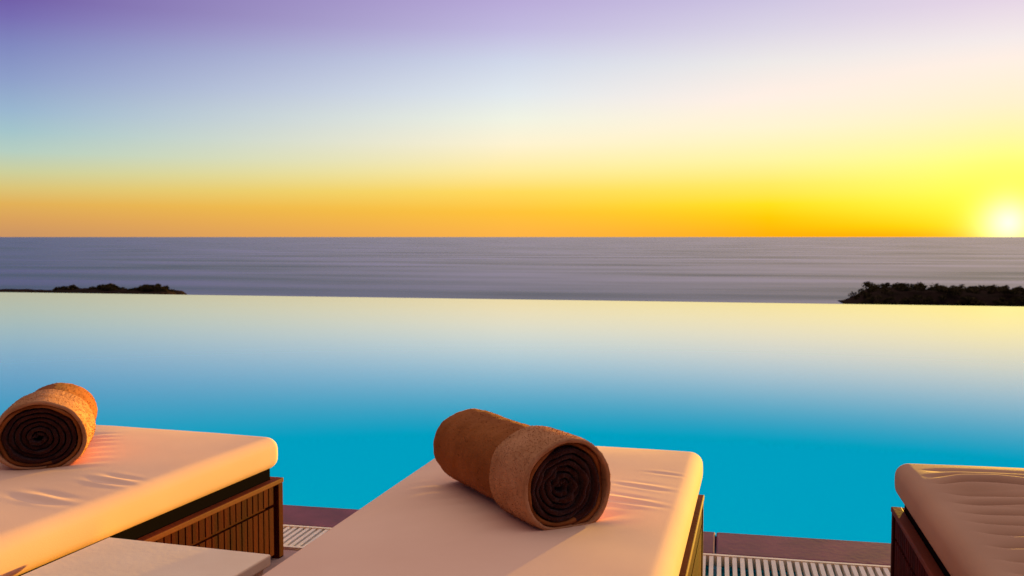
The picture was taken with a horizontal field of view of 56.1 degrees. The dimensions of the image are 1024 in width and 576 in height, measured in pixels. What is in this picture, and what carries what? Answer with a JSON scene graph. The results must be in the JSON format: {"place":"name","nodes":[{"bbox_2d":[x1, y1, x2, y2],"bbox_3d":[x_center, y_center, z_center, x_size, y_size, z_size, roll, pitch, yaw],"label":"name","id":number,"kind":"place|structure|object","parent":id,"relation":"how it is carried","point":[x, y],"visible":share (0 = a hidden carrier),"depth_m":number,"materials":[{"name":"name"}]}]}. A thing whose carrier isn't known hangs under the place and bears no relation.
{"place":"outdoors","nodes":[
{"label":"outdoors","id":0,"kind":"place"},
{"bbox_2d":[0,288,186,294],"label":"headland","id":1,"kind":"structure","parent":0,"point":[101,291],"depth_m":251.51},
{"bbox_2d":[53,284,77,290],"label":"bush","id":2,"kind":"object","parent":1,"relation":"on","point":[72,287],"visible":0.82,"depth_m":256.82,"materials":[{"name":"green plant"}]},
{"bbox_2d":[88,283,127,290],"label":"bush","id":3,"kind":"object","parent":1,"relation":"on","point":[111,287],"visible":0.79,"depth_m":253.18,"materials":[{"name":"green plant"}]},
{"bbox_2d":[126,283,174,291],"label":"bush","id":4,"kind":"object","parent":1,"relation":"on","point":[155,288],"visible":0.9,"depth_m":250.75,"materials":[{"name":"green plant"}]},
{"bbox_2d":[263,550,297,574],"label":"pool deck","id":5,"kind":"structure","parent":0,"point":[275,562],"depth_m":3.13,"materials":[{"name":"stone"}]},
{"bbox_2d":[0,425,283,575],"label":"sun lounger","id":6,"kind":"object","parent":5,"relation":"on","point":[206,490],"visible":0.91,"depth_m":2.66,"materials":[{"name":"fabric"}]},
{"bbox_2d":[0,383,97,469],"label":"rolled towel","id":7,"kind":"object","parent":6,"relation":"on","point":[52,425],"visible":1,"depth_m":2.66,"materials":[{"name":"brown fabric"}]},
{"bbox_2d":[22,537,270,575],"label":"side table","id":8,"kind":"object","parent":5,"relation":"on","point":[109,556],"visible":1,"depth_m":2.13,"materials":[{"name":"white"}]},
{"bbox_2d":[262,446,703,575],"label":"sun lounger","id":9,"kind":"object","parent":5,"relation":"on","point":[432,518],"visible":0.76,"depth_m":2.08,"materials":[{"name":"fabric"}]},
{"bbox_2d":[433,408,610,529],"bbox_3d":[0.003,0.416,2.325,0.238,0.207,0.508,-2,3,-29],"label":"rolled towel","id":10,"kind":"object","parent":9,"relation":"on","point":[542,477],"visible":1,"depth_m":2.15,"materials":[{"name":"brown fabric"}]},
{"bbox_2d":[890,464,1023,575],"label":"sun lounger","id":11,"kind":"object","parent":5,"relation":"on","point":[953,520],"visible":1,"depth_m":2.34,"materials":[{"name":"fabric"}]},
{"bbox_2d":[0,237,1023,303],"bbox_3d":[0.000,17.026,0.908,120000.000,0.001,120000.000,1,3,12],"label":"sea","id":12,"kind":"structure","parent":0,"point":[820,270],"depth_m":571.13,"materials":[{"name":"blue liquid"}]},
{"bbox_2d":[0,0,1023,236],"label":"sky","id":13,"kind":"structure","parent":0,"point":[119,118],"materials":[{"name":"yellow"}]},
{"bbox_2d":[283,505,890,575],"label":"pool edge","id":14,"kind":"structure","parent":0,"point":[845,551],"depth_m":3.26,"materials":[{"name":"stone"}]},
{"bbox_2d":[0,292,1023,542],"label":"pool water","id":15,"kind":"structure","parent":14,"relation":"in","point":[810,420],"depth_m":7.11,"materials":[{"name":"teal liquid"}]},
{"bbox_2d":[283,524,890,575],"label":"drain grate","id":16,"kind":"object","parent":14,"relation":"attached to","point":[297,537],"visible":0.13,"depth_m":3.08,"materials":[{"name":"white plastic"}]},
{"bbox_2d":[838,287,1023,306],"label":"headland","id":17,"kind":"structure","parent":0,"point":[983,295],"depth_m":237.07,"materials":[{"name":"black plant"}]},
{"bbox_2d":[848,281,1023,305],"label":"scrub wood","id":18,"kind":"object","parent":17,"relation":"on","point":[951,289],"visible":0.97,"depth_m":236.06,"materials":[{"name":"green plant"}]}
]}

